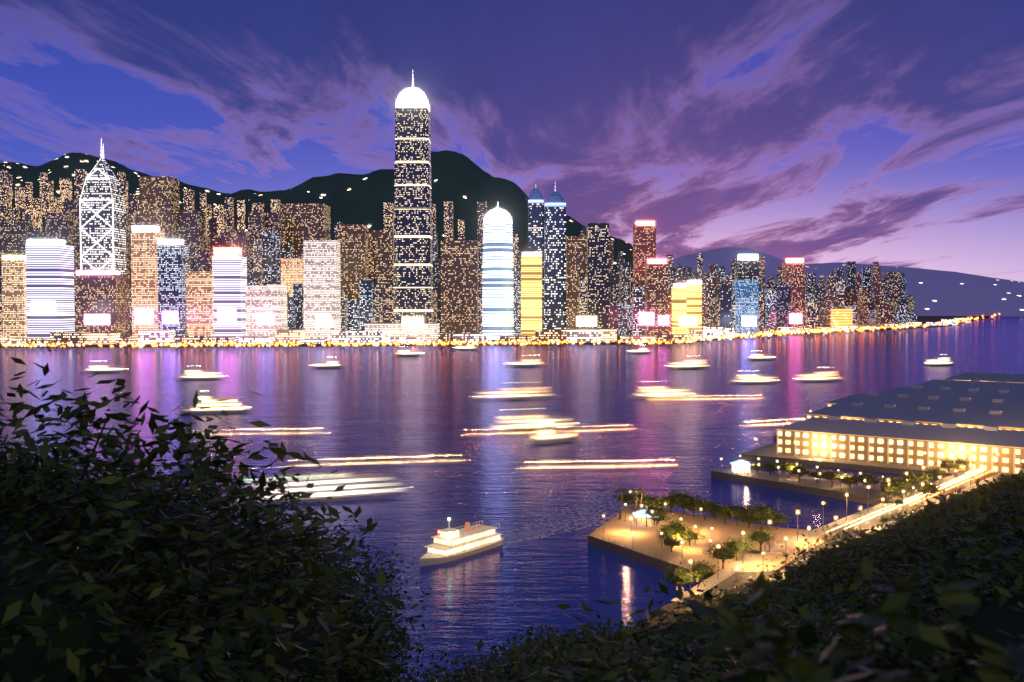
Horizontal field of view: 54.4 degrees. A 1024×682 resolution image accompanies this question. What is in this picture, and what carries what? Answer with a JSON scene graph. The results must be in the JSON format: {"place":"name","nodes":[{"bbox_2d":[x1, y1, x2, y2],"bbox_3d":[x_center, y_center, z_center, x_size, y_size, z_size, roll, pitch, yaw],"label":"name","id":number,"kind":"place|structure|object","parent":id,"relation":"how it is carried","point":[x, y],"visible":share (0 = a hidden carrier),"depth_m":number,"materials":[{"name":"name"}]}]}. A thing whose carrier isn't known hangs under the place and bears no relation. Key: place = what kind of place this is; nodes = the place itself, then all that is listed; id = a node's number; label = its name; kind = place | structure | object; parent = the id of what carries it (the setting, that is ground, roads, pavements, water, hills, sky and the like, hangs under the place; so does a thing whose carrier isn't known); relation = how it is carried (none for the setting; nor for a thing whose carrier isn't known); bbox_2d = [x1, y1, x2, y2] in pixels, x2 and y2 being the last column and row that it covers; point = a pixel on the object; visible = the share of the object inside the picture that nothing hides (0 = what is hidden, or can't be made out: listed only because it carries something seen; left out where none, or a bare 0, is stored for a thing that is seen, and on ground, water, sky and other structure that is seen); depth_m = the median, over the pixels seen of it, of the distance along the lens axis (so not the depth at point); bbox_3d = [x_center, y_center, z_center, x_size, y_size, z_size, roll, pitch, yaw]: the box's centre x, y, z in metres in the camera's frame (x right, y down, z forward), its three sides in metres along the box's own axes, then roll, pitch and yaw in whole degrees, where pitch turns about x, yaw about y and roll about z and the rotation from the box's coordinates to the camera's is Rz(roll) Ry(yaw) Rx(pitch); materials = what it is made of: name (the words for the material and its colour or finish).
{"place":"outdoors","nodes":[
{"label":"outdoors","id":0,"kind":"place"},
{"bbox_2d":[0,150,764,327],"bbox_3d":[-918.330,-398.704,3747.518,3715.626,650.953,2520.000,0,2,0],"label":"mountain peak","id":1,"kind":"structure","parent":0,"point":[464,184],"depth_m":3301.45,"materials":[{"name":"black"}]},
{"bbox_2d":[0,316,996,346],"bbox_3d":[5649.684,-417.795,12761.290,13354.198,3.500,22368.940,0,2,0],"label":"shore land","id":2,"kind":"structure","parent":0,"point":[924,319],"depth_m":1674.08,"materials":[{"name":"grey"}]},
{"bbox_2d":[80,139,125,274],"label":"skyscraper","id":3,"kind":"structure","parent":2,"relation":"on","point":[102,227],"depth_m":1927.16,"materials":[{"name":"white glass"}]},
{"bbox_2d":[365,72,439,342],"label":"skyscraper","id":4,"kind":"structure","parent":2,"relation":"on","point":[413,281],"depth_m":1768.55,"materials":[{"name":"glass"}]},
{"bbox_2d":[1,221,852,341],"bbox_3d":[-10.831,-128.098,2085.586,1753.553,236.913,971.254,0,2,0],"label":"buildings","id":5,"kind":"structure","parent":2,"relation":"on","point":[46,290],"depth_m":1766.51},
{"bbox_2d":[0,169,916,337],"bbox_3d":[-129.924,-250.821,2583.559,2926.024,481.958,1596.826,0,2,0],"label":"buildings","id":6,"kind":"structure","parent":2,"relation":"on","point":[266,242],"depth_m":2191.04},
{"bbox_2d":[0,318,970,343],"bbox_3d":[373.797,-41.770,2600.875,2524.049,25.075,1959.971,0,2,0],"label":"waterfront podiums","id":7,"kind":"object","parent":2,"relation":"on","point":[298,335],"visible":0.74,"depth_m":1697.37,"materials":[{"name":"beige concrete"}]},
{"bbox_2d":[483,205,512,339],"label":"skyscraper","id":8,"kind":"structure","parent":2,"relation":"on","point":[497,264],"depth_m":1837.70,"materials":[{"name":"white glass"}]},
{"bbox_2d":[3,313,999,346],"bbox_3d":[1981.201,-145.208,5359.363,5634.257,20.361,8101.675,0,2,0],"label":"waterfront lights","id":9,"kind":"object","parent":2,"relation":"on","point":[652,342],"visible":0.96,"depth_m":1517.04},
{"bbox_2d":[528,186,565,328],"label":"blue tower twin crowns","id":10,"kind":"object","parent":2,"relation":"on","point":[547,240],"visible":0.89,"depth_m":1939.89,"materials":[{"name":"blue glass"}]},
{"bbox_2d":[0,316,1023,681],"bbox_3d":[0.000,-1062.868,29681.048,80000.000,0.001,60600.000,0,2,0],"label":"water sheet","id":11,"kind":"object","parent":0,"point":[428,424],"visible":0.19,"depth_m":555.70,"materials":[{"name":"blue liquid"}]},
{"bbox_2d":[87,361,119,372],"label":"ferry","id":12,"kind":"object","parent":11,"relation":"on","point":[103,369],"visible":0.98,"depth_m":993.44,"materials":[{"name":"grey metal"}]},
{"bbox_2d":[178,369,221,379],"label":"ferry","id":13,"kind":"object","parent":11,"relation":"on","point":[198,375],"visible":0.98,"depth_m":906.24,"materials":[{"name":"grey metal"}]},
{"bbox_2d":[180,391,248,413],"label":"ferry","id":14,"kind":"object","parent":11,"relation":"on","point":[231,405],"visible":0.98,"depth_m":630.62,"materials":[{"name":"grey metal"}]},
{"bbox_2d":[259,466,367,504],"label":"ferry","id":15,"kind":"object","parent":11,"relation":"on","point":[324,484],"visible":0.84,"depth_m":350.20,"materials":[{"name":"grey metal"}]},
{"bbox_2d":[313,360,342,368],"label":"ferry","id":16,"kind":"object","parent":11,"relation":"on","point":[328,365],"visible":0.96,"depth_m":1064.29,"materials":[{"name":"grey metal"}]},
{"bbox_2d":[420,519,503,565],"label":"ferry","id":17,"kind":"object","parent":11,"relation":"on","point":[450,544],"visible":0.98,"depth_m":273.54,"materials":[{"name":"grey metal"}]},
{"bbox_2d":[490,382,541,400],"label":"ferry","id":18,"kind":"object","parent":11,"relation":"on","point":[522,393],"visible":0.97,"depth_m":717.64,"materials":[{"name":"grey metal"}]},
{"bbox_2d":[511,358,541,366],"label":"ferry","id":19,"kind":"object","parent":11,"relation":"on","point":[523,363],"visible":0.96,"depth_m":1086.39,"materials":[{"name":"grey metal"}]},
{"bbox_2d":[502,413,559,431],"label":"ferry","id":20,"kind":"object","parent":11,"relation":"on","point":[525,423],"visible":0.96,"depth_m":544.53,"materials":[{"name":"white metal"}]},
{"bbox_2d":[531,427,575,443],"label":"ferry","id":21,"kind":"object","parent":11,"relation":"on","point":[545,436],"visible":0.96,"depth_m":497.73,"materials":[{"name":"grey metal"}]},
{"bbox_2d":[500,491,663,544],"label":"ferry wake foam","id":22,"kind":"object","parent":11,"relation":"on","point":[529,528],"visible":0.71,"depth_m":323.46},
{"bbox_2d":[636,381,685,398],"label":"ferry","id":23,"kind":"object","parent":11,"relation":"on","point":[653,392],"visible":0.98,"depth_m":728.16,"materials":[{"name":"grey metal"}]},
{"bbox_2d":[672,356,705,368],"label":"ferry","id":24,"kind":"object","parent":11,"relation":"on","point":[694,364],"visible":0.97,"depth_m":1052.65,"materials":[{"name":"white metal"}]},
{"bbox_2d":[735,371,772,383],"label":"ferry","id":25,"kind":"object","parent":11,"relation":"on","point":[750,379],"visible":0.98,"depth_m":861.66,"materials":[{"name":"grey metal"}]},
{"bbox_2d":[799,367,838,381],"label":"ferry","id":26,"kind":"object","parent":11,"relation":"on","point":[825,376],"visible":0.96,"depth_m":882.63,"materials":[{"name":"grey metal"}]},
{"bbox_2d":[739,435,959,477],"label":"pier decks","id":27,"kind":"object","parent":11,"relation":"on","point":[767,453],"visible":0.13,"depth_m":426.17,"materials":[{"name":"grey concrete"}]},
{"bbox_2d":[775,415,1023,473],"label":"pier shed","id":28,"kind":"structure","parent":27,"relation":"on","point":[906,443],"depth_m":417.69,"materials":[{"name":"beige"}]},
{"bbox_2d":[805,402,1023,430],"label":"roof","id":29,"kind":"structure","parent":27,"relation":"on","point":[959,417],"depth_m":478.69,"materials":[{"name":"beige metal"}]},
{"bbox_2d":[827,392,1023,413],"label":"roof","id":30,"kind":"structure","parent":27,"relation":"on","point":[906,400],"depth_m":534.91,"materials":[{"name":"beige metal"}]},
{"bbox_2d":[878,385,1023,401],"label":"roof","id":31,"kind":"structure","parent":27,"relation":"on","point":[949,393],"depth_m":587.84,"materials":[{"name":"beige metal"}]},
{"bbox_2d":[911,378,1023,391],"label":"roof","id":32,"kind":"structure","parent":27,"relation":"on","point":[979,384],"depth_m":649.90,"materials":[{"name":"beige"}]},
{"bbox_2d":[944,371,1023,382],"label":"roof","id":33,"kind":"structure","parent":27,"relation":"on","point":[993,377],"depth_m":723.67,"materials":[{"name":"beige"}]},
{"bbox_2d":[926,354,951,365],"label":"ferry","id":34,"kind":"object","parent":11,"relation":"on","point":[943,361],"visible":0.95,"depth_m":1109.34,"materials":[{"name":"white metal"}]},
{"bbox_2d":[0,0,1023,281],"label":"sky","id":35,"kind":"structure","parent":0,"point":[885,132],"materials":[{"name":"purple"}]},
{"bbox_2d":[588,505,836,582],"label":"waterfront promenade","id":36,"kind":"structure","parent":0,"point":[615,535],"depth_m":282.74,"materials":[{"name":"beige concrete"}]},
{"bbox_2d":[622,492,650,509],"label":"park tree","id":37,"kind":"object","parent":36,"relation":"on","point":[632,498],"visible":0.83,"depth_m":322.26,"materials":[{"name":"green plant"}]},
{"bbox_2d":[637,500,674,524],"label":"park tree","id":38,"kind":"object","parent":36,"relation":"on","point":[657,511],"visible":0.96,"depth_m":301.37,"materials":[{"name":"green plant"}]},
{"bbox_2d":[655,531,690,551],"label":"park tree","id":39,"kind":"object","parent":36,"relation":"on","point":[672,541],"visible":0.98,"depth_m":268.71,"materials":[{"name":"green plant"}]},
{"bbox_2d":[662,518,690,533],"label":"park tree","id":40,"kind":"object","parent":36,"relation":"on","point":[677,526],"visible":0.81,"depth_m":280.47,"materials":[{"name":"green plant"}]},
{"bbox_2d":[663,489,699,514],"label":"park tree","id":41,"kind":"object","parent":36,"relation":"on","point":[679,498],"visible":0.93,"depth_m":314.99,"materials":[{"name":"green plant"}]},
{"bbox_2d":[678,526,706,545],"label":"park tree","id":42,"kind":"object","parent":36,"relation":"on","point":[687,535],"visible":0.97,"depth_m":274.78,"materials":[{"name":"green plant"}]},
{"bbox_2d":[686,497,720,519],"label":"park tree","id":43,"kind":"object","parent":36,"relation":"on","point":[706,505],"visible":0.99,"depth_m":307.66,"materials":[{"name":"green plant"}]},
{"bbox_2d":[710,505,733,523],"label":"park tree","id":44,"kind":"object","parent":36,"relation":"on","point":[720,512],"visible":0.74,"depth_m":301.79,"materials":[{"name":"green plant"}]},
{"bbox_2d":[703,542,743,568],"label":"coast tree","id":45,"kind":"object","parent":36,"relation":"on","point":[725,552],"visible":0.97,"depth_m":250.87,"materials":[{"name":"green plant"}]},
{"bbox_2d":[722,502,751,525],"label":"park tree","id":46,"kind":"object","parent":36,"relation":"on","point":[734,511],"visible":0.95,"depth_m":299.55,"materials":[{"name":"green plant"}]},
{"bbox_2d":[724,536,755,559],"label":"coast tree","id":47,"kind":"object","parent":36,"relation":"on","point":[743,545],"visible":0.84,"depth_m":259.36,"materials":[{"name":"green plant"}]},
{"bbox_2d":[744,525,777,550],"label":"coast tree","id":48,"kind":"object","parent":36,"relation":"on","point":[760,537],"visible":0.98,"depth_m":269.24,"materials":[{"name":"green plant"}]},
{"bbox_2d":[743,502,781,529],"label":"park tree","id":49,"kind":"object","parent":36,"relation":"on","point":[763,512],"visible":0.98,"depth_m":293.84,"materials":[{"name":"green plant"}]},
{"bbox_2d":[763,510,791,528],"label":"park tree","id":50,"kind":"object","parent":36,"relation":"on","point":[781,519],"visible":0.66,"depth_m":294.94,"materials":[{"name":"green plant"}]},
{"bbox_2d":[614,474,1011,639],"bbox_3d":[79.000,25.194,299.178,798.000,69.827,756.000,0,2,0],"label":"shoreline","id":51,"kind":"structure","parent":0,"point":[670,609],"depth_m":218.70,"materials":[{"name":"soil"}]},
{"bbox_2d":[0,419,219,631],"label":"slope tree","id":52,"kind":"object","parent":51,"relation":"on","point":[96,489],"visible":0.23,"depth_m":16.24,"materials":[{"name":"green plant"}]},
{"bbox_2d":[0,435,317,681],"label":"slope tree","id":53,"kind":"object","parent":51,"relation":"on","point":[83,643],"visible":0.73,"depth_m":12.13,"materials":[{"name":"green plant"}]},
{"bbox_2d":[2,419,356,661],"bbox_3d":[-9.911,7.707,23.322,12.416,11.502,11.428,0,2,5],"label":"slope tree","id":54,"kind":"object","parent":51,"relation":"on","point":[258,553],"visible":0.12,"depth_m":22.99,"materials":[{"name":"green plant"}]},
{"bbox_2d":[0,345,413,681],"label":"bush","id":55,"kind":"object","parent":51,"relation":"on","point":[221,642],"visible":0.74,"depth_m":15.35,"materials":[{"name":"green plant"}]},
{"bbox_2d":[150,459,324,599],"bbox_3d":[-12.139,8.985,31.393,11.524,10.622,11.382,2,3,45],"label":"slope tree","id":56,"kind":"object","parent":51,"relation":"on","point":[271,547],"visible":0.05,"depth_m":31.07,"materials":[{"name":"green plant"}]},
{"bbox_2d":[171,618,345,681],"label":"slope tree","id":57,"kind":"object","parent":51,"relation":"on","point":[259,666],"visible":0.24,"depth_m":15.75,"materials":[{"name":"green plant"}]},
{"bbox_2d":[147,551,442,681],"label":"slope tree","id":58,"kind":"object","parent":51,"relation":"on","point":[311,629],"visible":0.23,"depth_m":22.65,"materials":[{"name":"green plant"}]},
{"bbox_2d":[211,508,425,635],"bbox_3d":[-8.048,11.358,34.110,11.117,11.509,13.775,-1,1,36],"label":"slope tree","id":59,"kind":"object","parent":51,"relation":"on","point":[365,563],"visible":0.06,"depth_m":36.31,"materials":[{"name":"green plant"}]},
{"bbox_2d":[244,640,418,681],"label":"slope tree","id":60,"kind":"object","parent":51,"relation":"on","point":[354,672],"visible":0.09,"depth_m":24.23,"materials":[{"name":"green plant"}]},
{"bbox_2d":[249,522,431,643],"bbox_3d":[-10.304,13.370,43.525,14.657,11.369,13.065,3,2,21],"label":"slope tree","id":61,"kind":"object","parent":51,"relation":"on","point":[344,568],"visible":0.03,"depth_m":42.44,"materials":[{"name":"green plant"}]},
{"bbox_2d":[254,560,442,681],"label":"slope tree","id":62,"kind":"object","parent":51,"relation":"on","point":[376,672],"visible":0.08,"depth_m":30.57,"materials":[{"name":"green plant"}]},
{"bbox_2d":[392,631,626,681],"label":"slope tree","id":63,"kind":"object","parent":51,"relation":"on","point":[473,660],"visible":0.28,"depth_m":41.67,"materials":[{"name":"green plant"}]},
{"bbox_2d":[433,634,593,681],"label":"slope tree","id":64,"kind":"object","parent":51,"relation":"on","point":[512,653],"visible":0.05,"depth_m":53.39,"materials":[{"name":"green plant"}]},
{"bbox_2d":[428,646,630,681],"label":"bush","id":65,"kind":"object","parent":51,"relation":"on","point":[500,667],"visible":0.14,"depth_m":39.78,"materials":[{"name":"green plant"}]},
{"bbox_2d":[424,613,677,681],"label":"slope tree","id":66,"kind":"object","parent":51,"relation":"on","point":[565,661],"visible":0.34,"depth_m":30.57,"materials":[{"name":"green plant"}]},
{"bbox_2d":[491,623,617,663],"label":"slope tree","id":67,"kind":"object","parent":51,"relation":"on","point":[550,629],"visible":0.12,"depth_m":72.45,"materials":[{"name":"green plant"}]},
{"bbox_2d":[496,623,612,664],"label":"slope tree","id":68,"kind":"object","parent":51,"relation":"on","point":[559,636],"visible":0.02,"depth_m":85.73,"materials":[{"name":"green plant"}]},
{"bbox_2d":[431,627,773,681],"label":"slope tree","id":69,"kind":"object","parent":51,"relation":"on","point":[658,676],"visible":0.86,"depth_m":11.78,"materials":[{"name":"green plant"}]},
{"bbox_2d":[454,623,769,681],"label":"slope tree","id":70,"kind":"object","parent":51,"relation":"on","point":[608,651],"visible":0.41,"depth_m":24.20,"materials":[{"name":"green plant"}]},
{"bbox_2d":[558,618,687,670],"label":"slope tree","id":71,"kind":"object","parent":51,"relation":"on","point":[610,633],"depth_m":51.54,"materials":[{"name":"green plant"}]},
{"bbox_2d":[518,601,839,681],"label":"slope tree","id":72,"kind":"object","parent":51,"relation":"on","point":[694,647],"visible":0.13,"depth_m":31.62,"materials":[{"name":"green plant"}]},
{"bbox_2d":[660,561,706,587],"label":"coast tree","id":73,"kind":"object","parent":51,"relation":"on","point":[684,577],"visible":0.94,"depth_m":228.38,"materials":[{"name":"green plant"}]},
{"bbox_2d":[686,560,719,581],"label":"coast tree","id":74,"kind":"object","parent":51,"relation":"on","point":[701,568],"visible":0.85,"depth_m":239.16,"materials":[{"name":"green plant"}]},
{"bbox_2d":[667,578,753,622],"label":"slope tree","id":75,"kind":"object","parent":51,"relation":"on","point":[719,595],"visible":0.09,"depth_m":66.63,"materials":[{"name":"green plant"}]},
{"bbox_2d":[477,550,1018,681],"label":"slope tree","id":76,"kind":"object","parent":51,"relation":"on","point":[707,667],"visible":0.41,"depth_m":15.60,"materials":[{"name":"green plant"}]},
{"bbox_2d":[647,583,848,654],"bbox_3d":[10.105,14.481,35.427,13.186,11.369,11.945,0,0,-38],"label":"slope tree","id":77,"kind":"object","parent":51,"relation":"on","point":[776,610],"visible":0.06,"depth_m":37.11,"materials":[{"name":"green plant"}]},
{"bbox_2d":[720,564,788,611],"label":"slope tree","id":78,"kind":"object","parent":51,"relation":"on","point":[771,586],"visible":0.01,"depth_m":65.51,"materials":[{"name":"green plant"}]},
{"bbox_2d":[741,554,828,616],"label":"slope tree","id":79,"kind":"object","parent":51,"relation":"on","point":[778,576],"visible":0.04,"depth_m":63.79,"materials":[{"name":"green plant"}]},
{"bbox_2d":[696,622,950,681],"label":"slope tree","id":80,"kind":"object","parent":51,"relation":"on","point":[881,644],"visible":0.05,"depth_m":22.16,"materials":[{"name":"green plant"}]},
{"bbox_2d":[711,465,938,505],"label":"pier","id":81,"kind":"structure","parent":51,"relation":"on","point":[871,496],"depth_m":367.94,"materials":[{"name":"grey concrete"}]},
{"bbox_2d":[730,460,750,472],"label":"kiosk","id":82,"kind":"object","parent":81,"relation":"on","point":[744,467],"visible":0.91,"depth_m":395.59,"materials":[{"name":"beige"}]},
{"bbox_2d":[788,463,810,481],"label":"promenade tree","id":83,"kind":"object","parent":81,"relation":"on","point":[804,471],"visible":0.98,"depth_m":373.87,"materials":[{"name":"green plant"}]},
{"bbox_2d":[818,466,843,486],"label":"promenade tree","id":84,"kind":"object","parent":81,"relation":"on","point":[832,475],"visible":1,"depth_m":363.02,"materials":[{"name":"green plant"}]},
{"bbox_2d":[849,471,880,491],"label":"promenade tree","id":85,"kind":"object","parent":81,"relation":"on","point":[869,479],"visible":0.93,"depth_m":352.77,"materials":[{"name":"green plant"}]},
{"bbox_2d":[886,476,920,498],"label":"promenade tree","id":86,"kind":"object","parent":81,"relation":"on","point":[904,485],"visible":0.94,"depth_m":340.21,"materials":[{"name":"green plant"}]},
{"bbox_2d":[913,480,945,499],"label":"promenade tree","id":87,"kind":"object","parent":81,"relation":"on","point":[932,488],"visible":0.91,"depth_m":338.25,"materials":[{"name":"green plant"}]},
{"bbox_2d":[774,530,891,601],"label":"slope tree","id":88,"kind":"object","parent":51,"relation":"on","point":[791,576],"visible":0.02,"depth_m":58.70,"materials":[{"name":"green plant"}]},
{"bbox_2d":[754,519,921,617],"bbox_3d":[18.131,14.348,47.477,11.738,11.580,14.619,-2,5,-40],"label":"slope tree","id":89,"kind":"object","parent":51,"relation":"on","point":[807,566],"visible":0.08,"depth_m":49.05,"materials":[{"name":"green plant"}]},
{"bbox_2d":[717,580,961,678],"bbox_3d":[9.457,10.937,25.055,10.991,9.894,11.088,-1,3,-31],"label":"slope tree","id":90,"kind":"object","parent":51,"relation":"on","point":[823,620],"visible":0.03,"depth_m":26.88,"materials":[{"name":"green plant"}]},
{"bbox_2d":[672,556,1023,681],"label":"twig leaves","id":91,"kind":"object","parent":51,"relation":"on","point":[775,637],"visible":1,"depth_m":3.23,"materials":[{"name":"green plant"}]},
{"bbox_2d":[875,481,901,499],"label":"coast tree","id":92,"kind":"object","parent":51,"relation":"on","point":[892,488],"visible":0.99,"depth_m":339.54,"materials":[{"name":"green plant"}]},
{"bbox_2d":[786,506,992,616],"bbox_3d":[18.075,12.579,41.495,12.177,11.369,12.921,-4,8,-36],"label":"slope tree","id":93,"kind":"object","parent":51,"relation":"on","point":[837,563],"visible":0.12,"depth_m":42.81,"materials":[{"name":"green plant"}]},
{"bbox_2d":[824,515,971,598],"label":"slope tree","id":94,"kind":"object","parent":51,"relation":"on","point":[921,530],"visible":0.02,"depth_m":46.72,"materials":[{"name":"green plant"}]},
{"bbox_2d":[778,473,1023,681],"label":"slope tree","id":95,"kind":"object","parent":51,"relation":"on","point":[999,620],"visible":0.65,"depth_m":15.89,"materials":[{"name":"green plant"}]},
{"bbox_2d":[809,498,1023,632],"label":"slope tree","id":96,"kind":"object","parent":51,"relation":"on","point":[891,556],"visible":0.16,"depth_m":35.61,"materials":[{"name":"green plant"}]},
{"bbox_2d":[832,536,1023,644],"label":"slope tree","id":97,"kind":"object","parent":51,"relation":"on","point":[982,601],"visible":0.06,"depth_m":26.71,"materials":[{"name":"green plant"}]},
{"bbox_2d":[901,489,986,528],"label":"slope tree","id":98,"kind":"object","parent":51,"relation":"on","point":[946,504],"visible":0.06,"depth_m":71.92,"materials":[{"name":"green plant"}]},
{"bbox_2d":[933,457,963,475],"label":"coast tree","id":99,"kind":"object","parent":51,"relation":"on","point":[949,464],"visible":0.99,"depth_m":386.19,"materials":[{"name":"green plant"}]},
{"bbox_2d":[914,464,1023,537],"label":"slope tree","id":100,"kind":"object","parent":51,"relation":"on","point":[992,485],"visible":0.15,"depth_m":53.75,"materials":[{"name":"green plant"}]},
{"bbox_2d":[916,474,1023,583],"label":"slope tree","id":101,"kind":"object","parent":51,"relation":"on","point":[1014,501],"visible":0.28,"depth_m":37.09,"materials":[{"name":"green plant"}]},
{"bbox_2d":[671,469,1005,606],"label":"coast road","id":102,"kind":"structure","parent":0,"point":[727,576],"depth_m":302.23,"materials":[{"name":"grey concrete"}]},
{"bbox_2d":[689,451,998,595],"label":"street lamps","id":103,"kind":"object","parent":102,"relation":"on","point":[690,561],"visible":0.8,"depth_m":300.30,"materials":[{"name":"grey metal"}]},
{"bbox_2d":[673,247,1023,315],"bbox_3d":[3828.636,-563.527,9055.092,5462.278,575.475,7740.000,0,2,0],"label":"hills","id":104,"kind":"structure","parent":0,"point":[940,293],"depth_m":6410.49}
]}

